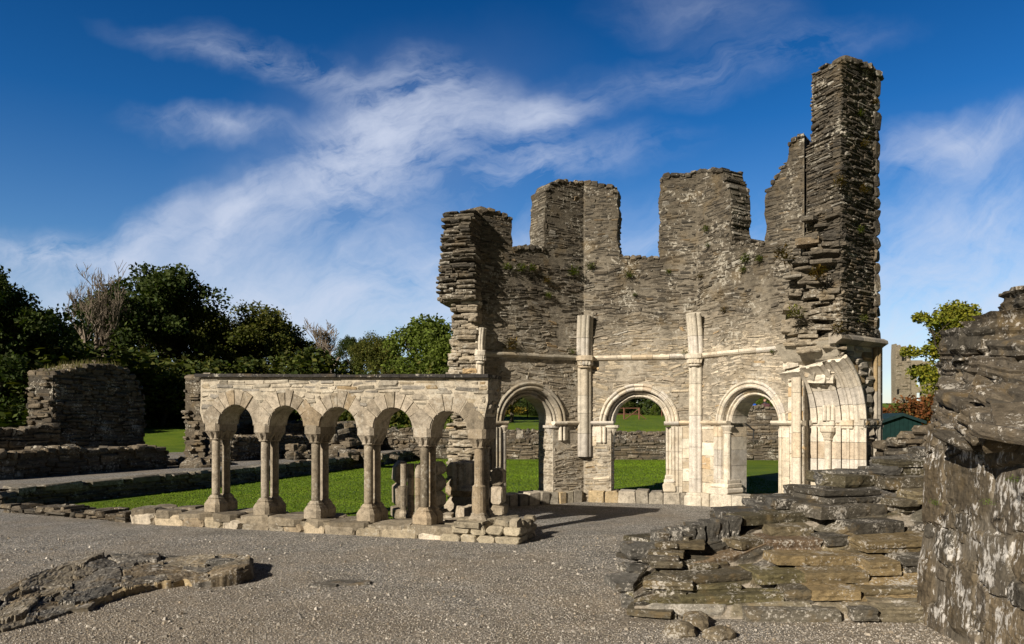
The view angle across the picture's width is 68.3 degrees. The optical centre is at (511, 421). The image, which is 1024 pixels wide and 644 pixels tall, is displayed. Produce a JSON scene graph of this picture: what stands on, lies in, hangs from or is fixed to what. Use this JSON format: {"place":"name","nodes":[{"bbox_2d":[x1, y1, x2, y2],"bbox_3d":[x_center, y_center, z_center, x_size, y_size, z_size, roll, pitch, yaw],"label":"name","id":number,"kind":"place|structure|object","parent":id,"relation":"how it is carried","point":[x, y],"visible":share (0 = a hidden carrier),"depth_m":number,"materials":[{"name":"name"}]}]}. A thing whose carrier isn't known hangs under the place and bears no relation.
{"place":"outdoors","nodes":[
{"label":"outdoors","id":0,"kind":"place"},
{"bbox_2d":[0,450,408,488],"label":"gravel walk","id":1,"kind":"structure","parent":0,"point":[68,478],"depth_m":18.72,"materials":[{"name":"grey gravel"}]},
{"bbox_2d":[0,422,63,451],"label":"ruined wall","id":2,"kind":"structure","parent":1,"relation":"on","point":[38,434],"depth_m":21.02,"materials":[{"name":"stone"}]},
{"bbox_2d":[0,444,169,490],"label":"wall","id":3,"kind":"structure","parent":1,"relation":"on","point":[43,461],"depth_m":18.84,"materials":[{"name":"stone"}]},
{"bbox_2d":[25,363,146,447],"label":"ruined wall","id":4,"kind":"structure","parent":1,"relation":"on","point":[92,405],"depth_m":23.00,"materials":[{"name":"stone"}]},
{"bbox_2d":[27,359,126,374],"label":"wall top grass","id":5,"kind":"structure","parent":4,"relation":"on","point":[75,365],"depth_m":22.84,"materials":[{"name":"green plant"}]},
{"bbox_2d":[167,455,237,467],"bbox_3d":[-9.762,1.292,22.259,2.662,0.602,2.258,0,0,0],"label":"rubble heap","id":6,"kind":"object","parent":1,"relation":"on","point":[196,461],"visible":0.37,"depth_m":21.71,"materials":[{"name":"stone"}]},
{"bbox_2d":[208,434,310,460],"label":"wall","id":7,"kind":"structure","parent":1,"relation":"on","point":[244,447],"depth_m":25.77,"materials":[{"name":"stone"}]},
{"bbox_2d":[249,420,305,435],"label":"wall","id":8,"kind":"structure","parent":1,"relation":"on","point":[293,427],"depth_m":30.95,"materials":[{"name":"stone"}]},
{"bbox_2d":[279,443,310,459],"bbox_3d":[-7.616,1.094,26.497,1.762,0.702,1.290,0,0,0],"label":"rubble heap","id":9,"kind":"object","parent":1,"relation":"on","point":[296,451],"visible":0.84,"depth_m":26.14,"materials":[{"name":"stone"}]},
{"bbox_2d":[329,422,363,451],"bbox_3d":[-6.616,0.784,30.234,2.489,1.552,2.206,0,0,0],"label":"rubble heap","id":10,"kind":"object","parent":1,"relation":"on","point":[337,442],"visible":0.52,"depth_m":29.77,"materials":[{"name":"stone"}]},
{"bbox_2d":[335,421,363,445],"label":"wall","id":11,"kind":"structure","parent":1,"relation":"on","point":[351,432],"depth_m":32.85,"materials":[{"name":"stone"}]},
{"bbox_2d":[306,448,399,462],"bbox_3d":[-6.198,1.275,28.023,3.953,0.558,1.516,0,0,0],"label":"rubble heap","id":12,"kind":"object","parent":1,"relation":"on","point":[352,454],"visible":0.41,"depth_m":27.59,"materials":[{"name":"stone"}]},
{"bbox_2d":[384,427,448,441],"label":"wall","id":13,"kind":"structure","parent":1,"relation":"on","point":[395,433],"depth_m":35.06,"materials":[{"name":"stone"}]},
{"bbox_2d":[181,374,252,457],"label":"ruined pier","id":14,"kind":"structure","parent":0,"point":[196,438],"depth_m":27.67,"materials":[{"name":"stone"}]},
{"bbox_2d":[1,403,924,518],"bbox_3d":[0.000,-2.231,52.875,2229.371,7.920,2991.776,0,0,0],"label":"ground","id":15,"kind":"structure","parent":0,"point":[170,438],"depth_m":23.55,"materials":[{"name":"green plant"}]},
{"bbox_2d":[0,265,91,427],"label":"tree","id":16,"kind":"object","parent":15,"relation":"on","point":[20,318],"visible":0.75,"depth_m":42.23,"materials":[{"name":"green plant"}]},
{"bbox_2d":[0,339,95,427],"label":"bush","id":17,"kind":"object","parent":15,"relation":"on","point":[18,387],"visible":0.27,"depth_m":42.35,"materials":[{"name":"green plant"}]},
{"bbox_2d":[7,306,94,401],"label":"tree","id":18,"kind":"object","parent":15,"relation":"on","point":[76,340],"visible":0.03,"depth_m":62.85,"materials":[{"name":"green plant"}]},
{"bbox_2d":[65,261,127,362],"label":"bare tree","id":19,"kind":"object","parent":15,"relation":"on","point":[102,319],"visible":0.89,"depth_m":57.13,"materials":[{"name":"brown plant"}]},
{"bbox_2d":[66,271,130,353],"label":"bare tree","id":20,"kind":"object","parent":15,"relation":"on","point":[102,337],"visible":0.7,"depth_m":57.23,"materials":[{"name":"brown plant"}]},
{"bbox_2d":[67,288,138,352],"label":"tree","id":21,"kind":"object","parent":15,"relation":"on","point":[85,322],"visible":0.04,"depth_m":62.76,"materials":[{"name":"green plant"}]},
{"bbox_2d":[18,339,207,423],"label":"bush","id":22,"kind":"object","parent":15,"relation":"on","point":[123,359],"visible":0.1,"depth_m":50.23,"materials":[{"name":"green plant"}]},
{"bbox_2d":[72,261,233,367],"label":"tree","id":23,"kind":"object","parent":15,"relation":"on","point":[160,292],"visible":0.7,"depth_m":61.71,"materials":[{"name":"green plant"}]},
{"bbox_2d":[105,350,210,425],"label":"bush","id":24,"kind":"object","parent":15,"relation":"on","point":[187,369],"visible":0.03,"depth_m":54.22,"materials":[{"name":"green plant"}]},
{"bbox_2d":[121,294,238,368],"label":"tree","id":25,"kind":"object","parent":15,"relation":"on","point":[211,329],"visible":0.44,"depth_m":64.31,"materials":[{"name":"green plant"}]},
{"bbox_2d":[153,356,239,422],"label":"bush","id":26,"kind":"object","parent":15,"relation":"on","point":[212,364],"visible":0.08,"depth_m":55.35,"materials":[{"name":"green plant"}]},
{"bbox_2d":[2,450,415,504],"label":"retaining wall","id":27,"kind":"structure","parent":15,"relation":"on","point":[89,490],"depth_m":17.91,"materials":[{"name":"stone"}]},
{"bbox_2d":[184,314,265,367],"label":"tree","id":28,"kind":"object","parent":15,"relation":"on","point":[231,324],"visible":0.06,"depth_m":71.82,"materials":[{"name":"green plant"}]},
{"bbox_2d":[200,300,317,373],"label":"tree","id":29,"kind":"object","parent":15,"relation":"on","point":[266,333],"visible":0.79,"depth_m":67.48,"materials":[{"name":"green plant"}]},
{"bbox_2d":[226,355,298,414],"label":"bush","id":30,"kind":"object","parent":15,"relation":"on","point":[244,366],"visible":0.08,"depth_m":57.43,"materials":[{"name":"green plant"}]},
{"bbox_2d":[264,326,313,367],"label":"tree","id":31,"kind":"object","parent":15,"relation":"on","point":[300,342],"visible":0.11,"depth_m":74.58,"materials":[{"name":"green plant"}]},
{"bbox_2d":[260,345,366,421],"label":"bush","id":32,"kind":"object","parent":15,"relation":"on","point":[320,361],"visible":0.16,"depth_m":58.77,"materials":[{"name":"green plant"}]},
{"bbox_2d":[303,317,340,372],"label":"bare tree","id":33,"kind":"object","parent":15,"relation":"on","point":[326,339],"visible":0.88,"depth_m":63.64,"materials":[{"name":"grey plant"}]},
{"bbox_2d":[332,335,361,371],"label":"tree","id":34,"kind":"object","parent":15,"relation":"on","point":[345,342],"visible":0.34,"depth_m":83.81,"materials":[{"name":"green plant"}]},
{"bbox_2d":[345,330,382,372],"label":"tree","id":35,"kind":"object","parent":15,"relation":"on","point":[355,353],"visible":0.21,"depth_m":79.01,"materials":[{"name":"green plant"}]},
{"bbox_2d":[3,334,756,428],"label":"undergrowth","id":36,"kind":"object","parent":15,"relation":"on","point":[645,403],"visible":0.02,"depth_m":59.02,"materials":[{"name":"green plant"}]},
{"bbox_2d":[350,331,419,374],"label":"tree","id":37,"kind":"object","parent":15,"relation":"on","point":[376,356],"visible":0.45,"depth_m":72.50,"materials":[{"name":"green plant"}]},
{"bbox_2d":[390,460,407,518],"bbox_3d":[-1.840,1.153,12.559,0.260,0.977,1.185,0,0,-14],"label":"carved pier stump","id":38,"kind":"object","parent":15,"relation":"on","point":[398,510],"visible":0.86,"depth_m":12.52,"materials":[{"name":"stone"}]},
{"bbox_2d":[378,313,452,423],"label":"tree","id":39,"kind":"object","parent":15,"relation":"on","point":[415,335],"visible":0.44,"depth_m":61.04,"materials":[{"name":"green plant"}]},
{"bbox_2d":[396,331,453,427],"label":"tree","id":40,"kind":"object","parent":15,"relation":"on","point":[443,344],"visible":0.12,"depth_m":58.72,"materials":[{"name":"green plant"}]},
{"bbox_2d":[504,397,526,422],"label":"tree","id":41,"kind":"object","parent":15,"relation":"on","point":[510,410],"visible":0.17,"depth_m":57.73,"materials":[{"name":"green plant"}]},
{"bbox_2d":[513,403,531,415],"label":"bush","id":42,"kind":"object","parent":15,"relation":"on","point":[516,404],"visible":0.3,"depth_m":77.50,"materials":[{"name":"green plant"}]},
{"bbox_2d":[517,397,537,415],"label":"tree","id":43,"kind":"object","parent":15,"relation":"on","point":[533,411],"visible":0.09,"depth_m":75.29,"materials":[{"name":"green plant"}]},
{"bbox_2d":[381,437,778,459],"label":"garth wall","id":44,"kind":"structure","parent":15,"relation":"on","point":[645,449],"depth_m":34.06,"materials":[{"name":"stone"}]},
{"bbox_2d":[618,401,642,414],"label":"bush","id":45,"kind":"object","parent":15,"relation":"on","point":[628,404],"visible":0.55,"depth_m":81.53,"materials":[{"name":"green plant"}]},
{"bbox_2d":[617,408,645,418],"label":"field gate","id":46,"kind":"structure","parent":15,"relation":"on","point":[638,414],"depth_m":65.97,"materials":[{"name":"brown wood"}]},
{"bbox_2d":[649,404,658,415],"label":"tree","id":47,"kind":"object","parent":15,"relation":"on","point":[654,408],"visible":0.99,"depth_m":77.88,"materials":[{"name":"green plant"}]},
{"bbox_2d":[436,55,887,506],"bbox_3d":[2.761,-2.186,14.447,7.965,7.780,3.060,0,0,17],"label":"lavabo ruin","id":48,"kind":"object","parent":15,"relation":"on","point":[815,382],"visible":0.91,"depth_m":14.55,"materials":[{"name":"stone"}]},
{"bbox_2d":[502,262,511,269],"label":"wall weed","id":49,"kind":"object","parent":48,"relation":"attached to","point":[507,265],"depth_m":14.62,"materials":[{"name":"green plant"}]},
{"bbox_2d":[502,337,516,350],"bbox_3d":[-0.009,-1.507,14.676,0.422,0.350,0.283,0,0,10],"label":"wall weed","id":50,"kind":"object","parent":48,"relation":"attached to","point":[510,347],"depth_m":14.67,"materials":[{"name":"green plant"}]},
{"bbox_2d":[516,263,526,271],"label":"wall weed","id":51,"kind":"object","parent":48,"relation":"attached to","point":[520,267],"depth_m":14.78,"materials":[{"name":"green plant"}]},
{"bbox_2d":[527,262,535,270],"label":"wall weed","id":52,"kind":"object","parent":48,"relation":"attached to","point":[532,268],"depth_m":14.90,"materials":[{"name":"green plant"}]},
{"bbox_2d":[542,275,552,283],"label":"wall weed","id":53,"kind":"object","parent":48,"relation":"attached to","point":[546,280],"depth_m":15.07,"materials":[{"name":"green plant"}]},
{"bbox_2d":[568,265,579,275],"bbox_3d":[1.261,-3.099,15.399,0.342,0.286,0.253,0,0,0],"label":"wall weed","id":54,"kind":"object","parent":48,"relation":"attached to","point":[575,271],"depth_m":15.38,"materials":[{"name":"green plant"}]},
{"bbox_2d":[738,253,748,262],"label":"wall weed","id":55,"kind":"object","parent":48,"relation":"attached to","point":[745,255],"depth_m":13.97,"materials":[{"name":"green plant"}]},
{"bbox_2d":[770,243,797,266],"bbox_3d":[4.566,-2.819,12.693,0.506,0.421,0.398,0,0,0],"label":"wall weed","id":56,"kind":"object","parent":48,"relation":"attached to","point":[779,250],"depth_m":12.67,"materials":[{"name":"green plant"}]},
{"bbox_2d":[786,303,807,318],"bbox_3d":[4.672,-1.836,12.427,0.424,0.301,0.310,0,0,0],"label":"wall weed","id":57,"kind":"object","parent":48,"relation":"attached to","point":[792,309],"depth_m":12.42,"materials":[{"name":"green plant"}]},
{"bbox_2d":[806,264,828,280],"bbox_3d":[4.977,-2.425,12.243,0.381,0.329,0.401,0,0,-40],"label":"wall weed","id":58,"kind":"object","parent":48,"relation":"attached to","point":[820,273],"depth_m":12.21,"materials":[{"name":"green plant"}]},
{"bbox_2d":[829,321,845,334],"bbox_3d":[5.244,-1.504,12.133,0.379,0.257,0.246,0,0,0],"label":"wall weed","id":59,"kind":"object","parent":48,"relation":"attached to","point":[838,328],"depth_m":12.13,"materials":[{"name":"green plant"}]},
{"bbox_2d":[831,174,846,189],"bbox_3d":[5.263,-3.869,12.133,0.283,0.261,0.199,0,0,18],"label":"wall weed","id":60,"kind":"object","parent":48,"relation":"attached to","point":[839,180],"depth_m":12.12,"materials":[{"name":"green plant"}]},
{"bbox_2d":[856,225,864,232],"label":"wall weed","id":61,"kind":"object","parent":48,"relation":"attached to","point":[862,229],"depth_m":12.56,"materials":[{"name":"green plant"}]},
{"bbox_2d":[859,314,867,322],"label":"wall weed","id":62,"kind":"object","parent":48,"relation":"attached to","point":[863,317],"depth_m":12.55,"materials":[{"name":"green plant"}]},
{"bbox_2d":[858,183,870,192],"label":"wall weed","id":63,"kind":"object","parent":48,"relation":"attached to","point":[864,187],"depth_m":12.62,"materials":[{"name":"green plant"}]},
{"bbox_2d":[860,136,870,147],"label":"wall weed","id":64,"kind":"object","parent":48,"relation":"attached to","point":[865,141],"depth_m":12.64,"materials":[{"name":"green plant"}]},
{"bbox_2d":[755,397,772,406],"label":"tree","id":65,"kind":"object","parent":15,"relation":"on","point":[760,401],"visible":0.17,"depth_m":55.74,"materials":[{"name":"green plant"}]},
{"bbox_2d":[883,413,926,439],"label":"garden shed","id":66,"kind":"structure","parent":15,"relation":"on","point":[894,424],"depth_m":26.98,"materials":[{"name":"wood"}]},
{"bbox_2d":[883,393,934,424],"bbox_3d":[18.417,-0.321,34.754,4.604,2.081,2.726,0,0,0],"label":"hedge","id":67,"kind":"object","parent":15,"relation":"on","point":[914,407],"visible":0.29,"depth_m":34.45,"materials":[{"name":"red plant"}]},
{"bbox_2d":[891,344,934,402],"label":"distant tower","id":68,"kind":"structure","parent":15,"relation":"on","point":[903,385],"depth_m":118.00,"materials":[{"name":"stone"}]},
{"bbox_2d":[899,299,981,396],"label":"tree","id":69,"kind":"object","parent":15,"relation":"on","point":[952,315],"visible":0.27,"depth_m":45.27,"materials":[{"name":"green plant"}]},
{"bbox_2d":[0,501,958,643],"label":"gravel yard","id":70,"kind":"structure","parent":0,"point":[583,519],"depth_m":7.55,"materials":[{"name":"grey gravel"}]},
{"bbox_2d":[0,491,16,508],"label":"front kerb wall","id":71,"kind":"structure","parent":70,"relation":"on","point":[6,497],"depth_m":14.39,"materials":[{"name":"stone"}]},
{"bbox_2d":[0,503,130,522],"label":"kerb stones","id":72,"kind":"object","parent":70,"relation":"on","point":[114,514],"visible":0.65,"depth_m":13.02,"materials":[{"name":"stone"}]},
{"bbox_2d":[0,552,253,631],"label":"wall footing","id":73,"kind":"object","parent":70,"relation":"on","point":[88,583],"depth_m":7.56,"materials":[{"name":"stone"}]},
{"bbox_2d":[130,373,536,544],"bbox_3d":[-2.908,0.485,11.509,6.710,2.529,0.976,0,0,17],"label":"cloister arcade","id":74,"kind":"object","parent":70,"relation":"on","point":[428,404],"visible":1,"depth_m":11.20,"materials":[{"name":"stone"}]},
{"bbox_2d":[307,579,371,587],"bbox_3d":[-1.749,1.650,7.667,0.640,0.061,0.273,0,0,-11],"label":"flat stone","id":75,"kind":"object","parent":70,"relation":"on","point":[344,582],"visible":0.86,"depth_m":7.60,"materials":[{"name":"stone"}]},
{"bbox_2d":[406,461,448,517],"bbox_3d":[-1.359,1.153,12.142,0.425,1.003,0.970,0,0,17],"label":"carved pier stump","id":76,"kind":"object","parent":70,"relation":"on","point":[441,468],"visible":0.45,"depth_m":11.76,"materials":[{"name":"stone"}]},
{"bbox_2d":[442,511,453,517],"bbox_3d":[-1.153,1.560,11.992,0.450,0.253,0.416,0,0,0],"label":"fallen stone","id":77,"kind":"object","parent":70,"relation":"on","point":[448,514],"visible":0.22,"depth_m":11.93,"materials":[{"name":"stone"}]},
{"bbox_2d":[443,517,458,520],"bbox_3d":[-0.832,1.589,11.700,0.426,0.198,0.580,0,0,32],"label":"fallen stone","id":78,"kind":"object","parent":70,"relation":"on","point":[450,519],"visible":0.13,"depth_m":11.59,"materials":[{"name":"stone"}]},
{"bbox_2d":[444,461,473,516],"bbox_3d":[-0.849,1.178,13.211,0.529,0.954,0.644,0,0,17],"label":"carved pier stump","id":79,"kind":"object","parent":70,"relation":"on","point":[458,498],"visible":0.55,"depth_m":12.96,"materials":[{"name":"stone"}]},
{"bbox_2d":[451,460,489,497],"bbox_3d":[-0.757,1.046,13.212,0.657,0.724,0.807,0,0,6],"label":"carved pier stump","id":80,"kind":"object","parent":79,"relation":"on","point":[466,479],"visible":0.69,"depth_m":12.90,"materials":[{"name":"stone"}]},
{"bbox_2d":[455,504,471,516],"bbox_3d":[-0.643,1.504,11.894,0.399,0.403,0.365,0,0,-24],"label":"fallen stone","id":81,"kind":"object","parent":70,"relation":"on","point":[463,511],"visible":0.28,"depth_m":11.78,"materials":[{"name":"stone"}]},
{"bbox_2d":[491,467,507,514],"bbox_3d":[-0.221,1.222,12.915,0.237,0.865,0.388,0,0,11],"label":"carved pier stump","id":82,"kind":"object","parent":70,"relation":"on","point":[498,492],"visible":0.87,"depth_m":12.75,"materials":[{"name":"stone"}]},
{"bbox_2d":[663,621,697,638],"bbox_3d":[1.306,1.643,5.842,0.261,0.200,0.213,0,0,0],"label":"foot boulder","id":83,"kind":"object","parent":70,"relation":"on","point":[681,629],"visible":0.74,"depth_m":5.77,"materials":[{"name":"stone"}]},
{"bbox_2d":[682,611,708,630],"bbox_3d":[1.485,1.649,6.128,0.219,0.196,0.353,0,0,9],"label":"foot boulder","id":84,"kind":"object","parent":70,"relation":"on","point":[698,620],"visible":0.5,"depth_m":6.02,"materials":[{"name":"stone"}]},
{"bbox_2d":[702,625,735,641],"bbox_3d":[1.589,1.648,5.777,0.236,0.171,0.198,0,0,-39],"label":"foot boulder","id":85,"kind":"object","parent":70,"relation":"on","point":[721,633],"visible":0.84,"depth_m":5.72,"materials":[{"name":"stone"}]},
{"bbox_2d":[603,446,928,622],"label":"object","id":86,"kind":"structure","parent":70,"relation":"on","point":[837,545],"depth_m":7.06,"materials":[{"name":"stone"}]},
{"bbox_2d":[872,423,932,455],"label":"rubble wall","id":87,"kind":"structure","parent":70,"relation":"on","point":[902,442],"depth_m":11.89,"materials":[{"name":"stone"}]},
{"bbox_2d":[916,285,1023,643],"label":"broken wall","id":88,"kind":"structure","parent":70,"relation":"on","point":[970,579],"depth_m":5.55,"materials":[{"name":"stone"}]},
{"bbox_2d":[980,498,996,504],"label":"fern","id":89,"kind":"object","parent":88,"relation":"attached to","point":[986,501],"visible":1,"depth_m":4.96,"materials":[{"name":"green plant"}]},
{"bbox_2d":[1003,475,1018,482],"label":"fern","id":90,"kind":"object","parent":88,"relation":"attached to","point":[1006,479],"visible":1,"depth_m":4.70,"materials":[{"name":"green plant"}]},
{"bbox_2d":[0,0,1023,402],"label":"sky","id":91,"kind":"structure","parent":0,"point":[304,158],"materials":[{"name":"blue"}]},
{"label":"walk","id":92,"kind":"structure","parent":0,"visible":0},
{"bbox_2d":[516,430,523,437],"bbox_3d":[0.380,0.705,35.890,0.373,0.655,0.378,0,0,0],"label":"standing stone","id":93,"kind":"object","parent":92,"relation":"on","point":[520,434],"visible":0.6,"depth_m":35.75,"materials":[{"name":"stone"}]},
{"bbox_2d":[506,428,665,439],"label":"garth wall","id":94,"kind":"structure","parent":92,"relation":"on","point":[528,433],"depth_m":37.48,"materials":[{"name":"stone"}]},
{"bbox_2d":[743,404,778,439],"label":"terrace wall","id":95,"kind":"structure","parent":92,"relation":"on","point":[760,418],"depth_m":36.23,"materials":[{"name":"stone"}]}
]}

